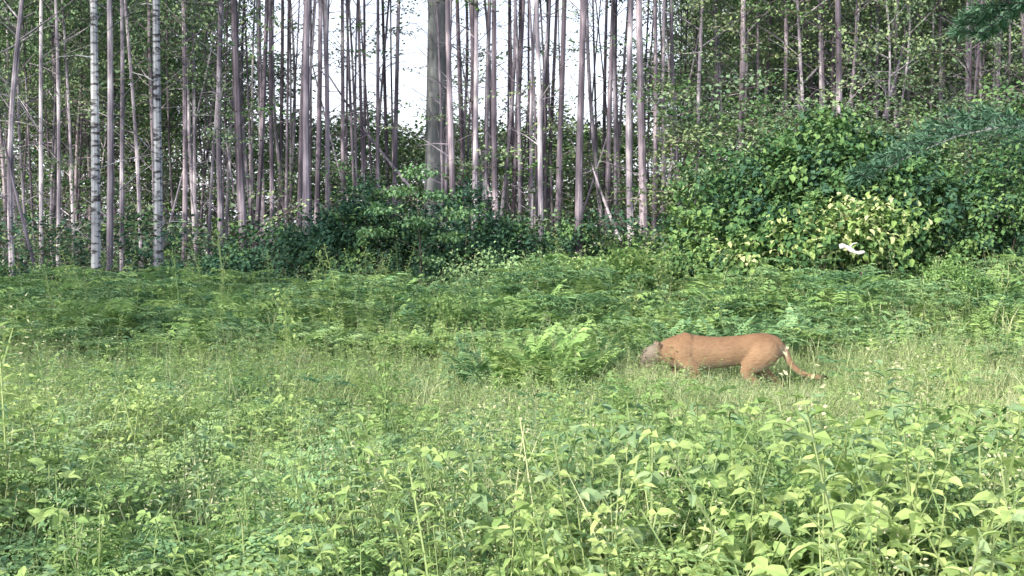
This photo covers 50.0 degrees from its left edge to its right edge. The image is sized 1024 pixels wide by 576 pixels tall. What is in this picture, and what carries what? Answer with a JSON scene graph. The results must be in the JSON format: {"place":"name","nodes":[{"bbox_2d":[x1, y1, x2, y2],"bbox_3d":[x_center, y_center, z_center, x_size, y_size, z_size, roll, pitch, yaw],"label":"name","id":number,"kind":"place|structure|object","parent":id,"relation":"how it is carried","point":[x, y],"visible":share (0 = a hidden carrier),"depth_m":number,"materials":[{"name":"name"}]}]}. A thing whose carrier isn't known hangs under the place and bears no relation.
{"place":"outdoors","nodes":[
{"label":"outdoors","id":0,"kind":"place"},
{"bbox_2d":[0,0,1019,261],"label":"sky","id":1,"kind":"structure","parent":0,"point":[417,81],"materials":[{"name":"white"}]},
{"bbox_2d":[659,27,699,212],"bbox_3d":[5.322,-5.591,34.371,0.078,6.790,3.548,1,2,31],"label":"leaning trunk","id":2,"kind":"object","parent":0,"point":[683,108],"visible":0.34,"depth_m":34.73,"materials":[{"name":"grey plant"}]},
{"bbox_2d":[661,359,847,399],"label":"tall grass","id":3,"kind":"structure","parent":0,"point":[787,386],"depth_m":11.06,"materials":[{"name":"green plant"}]},
{"bbox_3d":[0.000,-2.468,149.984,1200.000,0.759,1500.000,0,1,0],"label":"ground","id":4,"kind":"structure","parent":0,"visible":0},
{"bbox_2d":[3,140,37,278],"bbox_3d":[-12.246,-1.884,27.464,1.730,3.754,0.096,1,2,38],"label":"leaning trunk","id":5,"kind":"object","parent":4,"relation":"on","point":[22,217],"visible":0.73,"depth_m":27.48,"materials":[{"name":"grey plant"}]},
{"bbox_2d":[0,254,66,286],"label":"dogwood shrub","id":6,"kind":"object","parent":4,"relation":"on","point":[3,268],"visible":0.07,"depth_m":25.94,"materials":[{"name":"green plant"}]},
{"bbox_2d":[0,0,88,266],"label":"aspen tree","id":7,"kind":"object","parent":4,"relation":"on","point":[40,132],"visible":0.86,"depth_m":29.75,"materials":[{"name":"grey plant"}]},
{"bbox_2d":[29,261,64,319],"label":"tall weed","id":8,"kind":"object","parent":4,"relation":"on","point":[48,289],"visible":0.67,"depth_m":15.00,"materials":[{"name":"green plant"}]},
{"bbox_2d":[27,0,88,266],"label":"aspen tree","id":9,"kind":"object","parent":4,"relation":"on","point":[58,158],"visible":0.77,"depth_m":30.84,"materials":[{"name":"grey plant"}]},
{"bbox_2d":[0,0,120,275],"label":"aspen tree","id":10,"kind":"object","parent":4,"relation":"on","point":[10,148],"visible":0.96,"depth_m":28.89,"materials":[{"name":"grey plant"}]},
{"bbox_2d":[38,412,100,545],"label":"tall weed","id":11,"kind":"object","parent":4,"relation":"on","point":[63,417],"visible":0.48,"depth_m":4.21,"materials":[{"name":"green plant"}]},
{"bbox_2d":[23,0,131,265],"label":"aspen tree","id":12,"kind":"object","parent":4,"relation":"on","point":[69,114],"visible":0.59,"depth_m":32.82,"materials":[{"name":"grey plant"}]},
{"bbox_2d":[50,0,152,275],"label":"aspen tree","id":13,"kind":"object","parent":4,"relation":"on","point":[110,172],"visible":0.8,"depth_m":27.88,"materials":[{"name":"grey plant"}]},
{"bbox_2d":[60,0,156,276],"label":"birch tree","id":14,"kind":"object","parent":4,"relation":"on","point":[96,220],"visible":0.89,"depth_m":26.35,"materials":[{"name":"white plant"}]},
{"bbox_2d":[87,0,152,270],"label":"aspen tree","id":15,"kind":"object","parent":4,"relation":"on","point":[137,159],"visible":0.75,"depth_m":30.72,"materials":[{"name":"grey plant"}]},
{"bbox_2d":[109,377,158,478],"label":"tall weed","id":16,"kind":"object","parent":4,"relation":"on","point":[130,425],"visible":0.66,"depth_m":5.51,"materials":[{"name":"green plant"}]},
{"bbox_2d":[103,0,168,277],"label":"aspen tree","id":17,"kind":"object","parent":4,"relation":"on","point":[122,107],"visible":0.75,"depth_m":29.93,"materials":[{"name":"grey plant"}]},
{"bbox_2d":[114,0,205,278],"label":"birch tree","id":18,"kind":"object","parent":4,"relation":"on","point":[158,209],"visible":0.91,"depth_m":27.34,"materials":[{"name":"white plant"}]},
{"bbox_2d":[162,233,181,314],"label":"tall weed","id":19,"kind":"object","parent":4,"relation":"on","point":[173,268],"visible":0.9,"depth_m":16.99,"materials":[{"name":"green plant"}]},
{"bbox_2d":[163,38,214,248],"bbox_3d":[-9.801,-4.540,33.390,0.078,6.723,3.135,0,1,14],"label":"leaning trunk","id":20,"kind":"object","parent":4,"relation":"on","point":[175,201],"visible":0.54,"depth_m":32.87,"materials":[{"name":"grey plant"}]},
{"bbox_2d":[150,0,239,259],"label":"aspen tree","id":21,"kind":"object","parent":4,"relation":"on","point":[194,135],"visible":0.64,"depth_m":33.08,"materials":[{"name":"grey plant"}]},
{"bbox_2d":[135,244,266,281],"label":"dogwood shrub","id":22,"kind":"object","parent":4,"relation":"on","point":[177,264],"visible":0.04,"depth_m":26.77,"materials":[{"name":"green plant"}]},
{"bbox_2d":[148,0,268,266],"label":"aspen tree","id":23,"kind":"object","parent":4,"relation":"on","point":[185,169],"visible":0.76,"depth_m":31.04,"materials":[{"name":"grey plant"}]},
{"bbox_2d":[210,226,234,295],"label":"tall weed","id":24,"kind":"object","parent":4,"relation":"on","point":[227,258],"visible":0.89,"depth_m":18.49,"materials":[{"name":"green plant"}]},
{"bbox_2d":[181,0,274,249],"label":"aspen tree","id":25,"kind":"object","parent":4,"relation":"on","point":[240,186],"visible":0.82,"depth_m":28.80,"materials":[{"name":"grey plant"}]},
{"bbox_2d":[178,0,289,254],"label":"aspen tree","id":26,"kind":"object","parent":4,"relation":"on","point":[218,160],"visible":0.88,"depth_m":30.70,"materials":[{"name":"grey plant"}]},
{"bbox_2d":[222,0,268,248],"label":"aspen tree","id":27,"kind":"object","parent":4,"relation":"on","point":[257,26],"visible":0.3,"depth_m":33.44,"materials":[{"name":"grey plant"}]},
{"bbox_2d":[180,207,380,289],"bbox_3d":[-5.523,-0.544,26.022,4.919,2.815,2.599,0,1,0],"label":"dogwood shrub","id":28,"kind":"object","parent":4,"relation":"on","point":[252,261],"visible":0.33,"depth_m":25.56,"materials":[{"name":"green plant"}]},
{"bbox_2d":[262,0,299,276],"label":"aspen tree","id":29,"kind":"object","parent":4,"relation":"on","point":[271,165],"visible":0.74,"depth_m":30.91,"materials":[{"name":"grey plant"}]},
{"bbox_2d":[269,287,299,366],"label":"tall weed","id":30,"kind":"object","parent":4,"relation":"on","point":[290,337],"visible":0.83,"depth_m":12.01,"materials":[{"name":"green plant"}]},
{"bbox_2d":[251,0,329,231],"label":"aspen tree","id":31,"kind":"object","parent":4,"relation":"on","point":[300,163],"visible":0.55,"depth_m":31.08,"materials":[{"name":"grey plant"}]},
{"bbox_2d":[289,0,329,239],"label":"aspen tree","id":32,"kind":"object","parent":4,"relation":"on","point":[306,168],"visible":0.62,"depth_m":28.03,"materials":[{"name":"grey plant"}]},
{"bbox_2d":[282,0,353,269],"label":"aspen tree","id":33,"kind":"object","parent":4,"relation":"on","point":[327,117],"visible":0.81,"depth_m":30.78,"materials":[{"name":"grey plant"}]},
{"bbox_2d":[310,0,372,224],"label":"aspen tree","id":34,"kind":"object","parent":4,"relation":"on","point":[343,147],"visible":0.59,"depth_m":33.17,"materials":[{"name":"grey plant"}]},
{"bbox_2d":[328,406,387,539],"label":"tall weed","id":35,"kind":"object","parent":4,"relation":"on","point":[347,442],"visible":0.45,"depth_m":4.21,"materials":[{"name":"green plant"}]},
{"bbox_2d":[269,162,464,287],"bbox_3d":[-3.404,-1.014,25.541,4.645,3.819,2.641,0,1,0],"label":"dogwood shrub","id":36,"kind":"object","parent":4,"relation":"on","point":[353,213],"visible":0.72,"depth_m":25.07,"materials":[{"name":"green plant"}]},
{"bbox_2d":[334,0,416,268],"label":"aspen tree","id":37,"kind":"object","parent":4,"relation":"on","point":[378,93],"visible":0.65,"depth_m":31.80,"materials":[{"name":"grey plant"}]},
{"bbox_2d":[350,0,404,221],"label":"aspen tree","id":38,"kind":"object","parent":4,"relation":"on","point":[361,110],"visible":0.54,"depth_m":33.94,"materials":[{"name":"grey plant"}]},
{"bbox_2d":[372,354,405,455],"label":"tall weed","id":39,"kind":"object","parent":4,"relation":"on","point":[387,403],"visible":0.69,"depth_m":6.51,"materials":[{"name":"green plant"}]},
{"bbox_2d":[379,1,424,262],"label":"aspen tree","id":40,"kind":"object","parent":4,"relation":"on","point":[395,135],"visible":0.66,"depth_m":33.92,"materials":[{"name":"grey plant"}]},
{"bbox_2d":[355,162,480,283],"bbox_3d":[-2.047,-0.973,23.909,2.741,3.500,1.136,0,1,0],"label":"maple sapling","id":41,"kind":"object","parent":4,"relation":"on","point":[415,222],"visible":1,"depth_m":23.89,"materials":[{"name":"green plant"}]},
{"bbox_2d":[423,0,448,281],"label":"pine tree","id":42,"kind":"object","parent":4,"relation":"on","point":[432,154],"visible":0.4,"depth_m":33.59,"materials":[{"name":"grey plant"}]},
{"bbox_2d":[398,0,480,267],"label":"aspen tree","id":43,"kind":"object","parent":4,"relation":"on","point":[451,147],"visible":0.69,"depth_m":28.70,"materials":[{"name":"grey plant"}]},
{"bbox_2d":[406,284,498,372],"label":"young shrub","id":44,"kind":"object","parent":4,"relation":"on","point":[454,311],"visible":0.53,"depth_m":14.15,"materials":[{"name":"green plant"}]},
{"bbox_2d":[368,174,545,286],"bbox_3d":[-1.251,-0.932,26.534,4.560,3.642,2.650,0,1,0],"label":"dogwood shrub","id":45,"kind":"object","parent":4,"relation":"on","point":[482,239],"visible":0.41,"depth_m":26.25,"materials":[{"name":"green plant"}]},
{"bbox_2d":[445,0,507,225],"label":"aspen tree","id":46,"kind":"object","parent":4,"relation":"on","point":[486,114],"visible":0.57,"depth_m":32.73,"materials":[{"name":"grey plant"}]},
{"bbox_2d":[441,336,519,387],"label":"bracken fern","id":47,"kind":"object","parent":4,"relation":"on","point":[463,355],"visible":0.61,"depth_m":11.43,"materials":[{"name":"green plant"}]},
{"bbox_2d":[453,0,513,239],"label":"aspen tree","id":48,"kind":"object","parent":4,"relation":"on","point":[475,139],"visible":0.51,"depth_m":30.91,"materials":[{"name":"grey plant"}]},
{"bbox_2d":[459,0,526,232],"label":"aspen tree","id":49,"kind":"object","parent":4,"relation":"on","point":[493,136],"visible":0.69,"depth_m":30.82,"materials":[{"name":"grey plant"}]},
{"bbox_2d":[429,241,580,297],"bbox_3d":[-0.034,-0.142,19.973,3.051,1.648,1.742,0,1,0],"label":"young shrub","id":50,"kind":"object","parent":4,"relation":"on","point":[489,276],"visible":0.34,"depth_m":19.91,"materials":[{"name":"green plant"}]},
{"bbox_2d":[468,324,552,392],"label":"bracken fern","id":51,"kind":"object","parent":4,"relation":"on","point":[496,367],"visible":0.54,"depth_m":10.78,"materials":[{"name":"green plant"}]},
{"bbox_2d":[0,289,1023,575],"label":"meadow vegetation","id":52,"kind":"object","parent":4,"relation":"on","point":[206,493],"visible":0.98,"depth_m":3.51,"materials":[{"name":"green plant"}]},
{"bbox_2d":[0,219,1023,458],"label":"meadow vegetation","id":53,"kind":"object","parent":4,"relation":"on","point":[350,329],"visible":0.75,"depth_m":13.47,"materials":[{"name":"green plant"}]},
{"bbox_2d":[0,0,1023,289],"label":"understory foliage","id":54,"kind":"object","parent":4,"relation":"on","point":[410,150],"visible":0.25,"depth_m":33.57,"materials":[{"name":"green plant"}]},
{"bbox_2d":[329,75,416,194],"bbox_3d":[-4.448,-4.916,34.388,4.476,4.301,0.095,1,2,43],"label":"leaning trunk","id":55,"kind":"object","parent":54,"relation":"on","point":[389,161],"visible":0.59,"depth_m":33.93,"materials":[{"name":"grey plant"}]},
{"bbox_2d":[583,69,625,212],"bbox_3d":[2.816,-4.440,34.400,0.068,5.666,3.586,1,2,32],"label":"leaning trunk","id":56,"kind":"object","parent":54,"relation":"on","point":[584,206],"visible":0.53,"depth_m":34.16,"materials":[{"name":"grey plant"}]},
{"bbox_2d":[0,0,1023,277],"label":"distant forest","id":57,"kind":"object","parent":4,"relation":"on","point":[978,62],"visible":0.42,"depth_m":36.40,"materials":[{"name":"green plant"}]},
{"bbox_2d":[455,212,575,274],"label":"dogwood shrub","id":58,"kind":"object","parent":4,"relation":"on","point":[539,242],"visible":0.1,"depth_m":27.17,"materials":[{"name":"green plant"}]},
{"bbox_2d":[489,0,554,220],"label":"aspen tree","id":59,"kind":"object","parent":4,"relation":"on","point":[510,51],"visible":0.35,"depth_m":33.67,"materials":[{"name":"grey plant"}]},
{"bbox_2d":[479,319,594,394],"bbox_3d":[0.244,0.740,10.693,1.110,0.866,1.234,0,1,0],"label":"bracken fern","id":60,"kind":"object","parent":4,"relation":"on","point":[562,349],"visible":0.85,"depth_m":10.59,"materials":[{"name":"green plant"}]},
{"bbox_2d":[510,0,573,260],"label":"aspen tree","id":61,"kind":"object","parent":4,"relation":"on","point":[539,135],"visible":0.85,"depth_m":29.10,"materials":[{"name":"grey plant"}]},
{"bbox_2d":[553,0,591,245],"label":"aspen tree","id":62,"kind":"object","parent":4,"relation":"on","point":[560,123],"visible":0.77,"depth_m":30.93,"materials":[{"name":"grey plant"}]},
{"bbox_2d":[526,333,624,386],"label":"bracken fern","id":63,"kind":"object","parent":4,"relation":"on","point":[593,356],"visible":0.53,"depth_m":10.76,"materials":[{"name":"green plant"}]},
{"bbox_2d":[568,0,593,257],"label":"aspen tree","id":64,"kind":"object","parent":4,"relation":"on","point":[579,153],"visible":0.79,"depth_m":27.91,"materials":[{"name":"grey plant"}]},
{"bbox_2d":[552,332,637,380],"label":"bracken fern","id":65,"kind":"object","parent":4,"relation":"on","point":[611,347],"visible":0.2,"depth_m":11.45,"materials":[{"name":"green plant"}]},
{"bbox_2d":[541,209,662,266],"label":"dogwood shrub","id":66,"kind":"object","parent":4,"relation":"on","point":[585,233],"visible":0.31,"depth_m":27.70,"materials":[{"name":"green plant"}]},
{"bbox_2d":[590,163,621,241],"bbox_3d":[2.678,-2.464,31.435,0.097,2.338,1.317,-1,2,-38],"label":"leaning trunk","id":67,"kind":"object","parent":4,"relation":"on","point":[606,206],"visible":0.77,"depth_m":31.47,"materials":[{"name":"grey plant"}]},
{"bbox_2d":[591,18,636,244],"bbox_3d":[3.425,-9.449,33.662,4.538,19.252,3.981,0,1,0],"label":"aspen tree","id":68,"kind":"object","parent":4,"relation":"on","point":[615,120],"visible":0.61,"depth_m":33.79,"materials":[{"name":"grey plant"}]},
{"bbox_2d":[593,0,635,253],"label":"aspen tree","id":69,"kind":"object","parent":4,"relation":"on","point":[609,129],"visible":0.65,"depth_m":31.95,"materials":[{"name":"grey plant"}]},
{"bbox_2d":[590,326,641,364],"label":"bracken fern","id":70,"kind":"object","parent":4,"relation":"on","point":[633,349],"visible":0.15,"depth_m":12.53,"materials":[{"name":"green plant"}]},
{"bbox_2d":[553,230,694,298],"bbox_3d":[1.908,-0.135,18.506,2.624,1.668,1.636,0,1,0],"label":"young shrub","id":71,"kind":"object","parent":4,"relation":"on","point":[631,260],"visible":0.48,"depth_m":18.36,"materials":[{"name":"green plant"}]},
{"bbox_2d":[599,0,658,248],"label":"aspen tree","id":72,"kind":"object","parent":4,"relation":"on","point":[641,126],"visible":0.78,"depth_m":28.85,"materials":[{"name":"grey plant"}]},
{"bbox_2d":[623,0,654,245],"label":"aspen tree","id":73,"kind":"object","parent":4,"relation":"on","point":[629,174],"visible":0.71,"depth_m":30.02,"materials":[{"name":"grey plant"}]},
{"bbox_2d":[634,0,680,250],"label":"aspen tree","id":74,"kind":"object","parent":4,"relation":"on","point":[663,69],"visible":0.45,"depth_m":32.84,"materials":[{"name":"grey plant"}]},
{"bbox_2d":[643,401,682,475],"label":"tall weed","id":75,"kind":"object","parent":4,"relation":"on","point":[668,414],"visible":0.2,"depth_m":4.41,"materials":[{"name":"green plant"}]},
{"bbox_2d":[645,0,688,249],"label":"aspen tree","id":76,"kind":"object","parent":4,"relation":"on","point":[671,67],"visible":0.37,"depth_m":32.00,"materials":[{"name":"grey plant"}]},
{"bbox_2d":[629,317,717,366],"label":"bracken fern","id":77,"kind":"object","parent":4,"relation":"on","point":[672,332],"visible":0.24,"depth_m":13.19,"materials":[{"name":"green plant"}]},
{"bbox_2d":[606,232,749,287],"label":"hazel shrub","id":78,"kind":"object","parent":4,"relation":"on","point":[699,260],"visible":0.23,"depth_m":19.79,"materials":[{"name":"green plant"}]},
{"bbox_2d":[635,0,775,235],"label":"aspen tree","id":79,"kind":"object","parent":4,"relation":"on","point":[699,61],"visible":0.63,"depth_m":32.67,"materials":[{"name":"green plant"}]},
{"bbox_2d":[658,315,755,336],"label":"bracken fern","id":80,"kind":"object","parent":4,"relation":"on","point":[711,331],"visible":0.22,"depth_m":13.21,"materials":[{"name":"green plant"}]},
{"bbox_2d":[673,0,775,203],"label":"aspen tree","id":81,"kind":"object","parent":4,"relation":"on","point":[716,45],"visible":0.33,"depth_m":34.74,"materials":[{"name":"green plant"}]},
{"bbox_2d":[638,332,828,390],"bbox_3d":[2.311,0.849,11.513,1.983,0.760,0.355,0,1,0],"label":"cougar","id":82,"kind":"object","parent":4,"relation":"on","point":[750,352],"visible":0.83,"depth_m":11.40,"materials":[{"name":"fur"}]},
{"bbox_2d":[716,0,768,186],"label":"aspen tree","id":83,"kind":"object","parent":4,"relation":"on","point":[742,50],"visible":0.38,"depth_m":32.71,"materials":[{"name":"grey plant"}]},
{"bbox_2d":[718,311,802,360],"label":"bracken fern","id":84,"kind":"object","parent":4,"relation":"on","point":[775,331],"visible":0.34,"depth_m":12.99,"materials":[{"name":"green plant"}]},
{"bbox_2d":[760,0,796,158],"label":"aspen tree","id":85,"kind":"object","parent":4,"relation":"on","point":[770,44],"visible":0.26,"depth_m":35.63,"materials":[{"name":"grey plant"}]},
{"bbox_2d":[759,0,847,131],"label":"aspen tree","id":86,"kind":"object","parent":4,"relation":"on","point":[786,29],"visible":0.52,"depth_m":33.64,"materials":[{"name":"grey plant"}]},
{"bbox_2d":[759,0,853,201],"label":"aspen tree","id":87,"kind":"object","parent":4,"relation":"on","point":[798,72],"visible":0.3,"depth_m":34.57,"materials":[{"name":"green plant"}]},
{"bbox_2d":[761,302,869,350],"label":"bracken fern","id":88,"kind":"object","parent":4,"relation":"on","point":[806,320],"visible":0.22,"depth_m":13.91,"materials":[{"name":"green plant"}]},
{"bbox_2d":[707,190,940,289],"bbox_3d":[5.238,-0.549,18.920,3.915,2.245,1.755,0,1,0],"label":"hazel shrub","id":89,"kind":"object","parent":4,"relation":"on","point":[844,230],"visible":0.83,"depth_m":18.65,"materials":[{"name":"green plant"}]},
{"bbox_2d":[793,0,861,116],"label":"aspen tree","id":90,"kind":"object","parent":4,"relation":"on","point":[820,62],"visible":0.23,"depth_m":34.05,"materials":[{"name":"grey plant"}]},
{"bbox_2d":[663,111,994,257],"bbox_3d":[6.683,-1.642,22.879,7.037,3.896,2.956,0,1,0],"label":"maple bush","id":91,"kind":"object","parent":4,"relation":"on","point":[708,169],"visible":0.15,"depth_m":22.82,"materials":[{"name":"green plant"}]},
{"bbox_2d":[648,100,1022,285],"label":"maple bush","id":92,"kind":"object","parent":4,"relation":"on","point":[799,181],"visible":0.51,"depth_m":19.93,"materials":[{"name":"green plant"}]},
{"bbox_2d":[799,0,874,117],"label":"aspen tree","id":93,"kind":"object","parent":4,"relation":"on","point":[837,19],"visible":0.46,"depth_m":29.23,"materials":[{"name":"grey plant"}]},
{"bbox_2d":[823,0,919,119],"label":"aspen tree","id":94,"kind":"object","parent":4,"relation":"on","point":[877,63],"visible":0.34,"depth_m":35.48,"materials":[{"name":"green plant"}]},
{"bbox_2d":[852,0,920,134],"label":"aspen tree","id":95,"kind":"object","parent":4,"relation":"on","point":[896,25],"visible":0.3,"depth_m":35.73,"materials":[{"name":"grey plant"}]},
{"bbox_2d":[882,31,906,117],"bbox_3d":[11.829,-6.619,33.839,0.114,3.025,2.487,1,2,34],"label":"leaning trunk","id":96,"kind":"object","parent":4,"relation":"on","point":[891,93],"visible":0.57,"depth_m":33.77,"materials":[{"name":"grey plant"}]},
{"bbox_2d":[886,400,934,493],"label":"tall weed","id":97,"kind":"object","parent":4,"relation":"on","point":[917,410],"visible":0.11,"depth_m":4.53,"materials":[{"name":"green plant"}]},
{"bbox_2d":[879,0,981,233],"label":"aspen tree","id":98,"kind":"object","parent":4,"relation":"on","point":[940,26],"visible":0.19,"depth_m":35.73,"materials":[{"name":"green plant"}]},
{"bbox_2d":[843,0,1023,187],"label":"pine tree","id":99,"kind":"object","parent":4,"relation":"on","point":[876,167],"visible":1,"depth_m":9.29,"materials":[{"name":"green plant"}]},
{"bbox_2d":[931,345,968,444],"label":"tall weed","id":100,"kind":"object","parent":4,"relation":"on","point":[957,392],"visible":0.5,"depth_m":6.03,"materials":[{"name":"green plant"}]},
{"bbox_2d":[907,250,993,321],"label":"juniper shrub","id":101,"kind":"object","parent":4,"relation":"on","point":[953,270],"visible":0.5,"depth_m":17.34,"materials":[{"name":"green plant"}]},
{"bbox_2d":[892,385,1023,510],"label":"bramble shrub","id":102,"kind":"object","parent":4,"relation":"on","point":[958,418],"visible":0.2,"depth_m":4.67,"materials":[{"name":"green plant"}]},
{"bbox_2d":[899,0,1020,180],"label":"aspen tree","id":103,"kind":"object","parent":4,"relation":"on","point":[966,59],"visible":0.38,"depth_m":33.73,"materials":[{"name":"green plant"}]},
{"bbox_2d":[921,107,1023,275],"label":"alder shrub","id":104,"kind":"object","parent":4,"relation":"on","point":[1015,213],"visible":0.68,"depth_m":19.79,"materials":[{"name":"green plant"}]},
{"bbox_2d":[950,0,1007,219],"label":"aspen tree","id":105,"kind":"object","parent":4,"relation":"on","point":[998,70],"visible":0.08,"depth_m":34.93,"materials":[{"name":"grey plant"}]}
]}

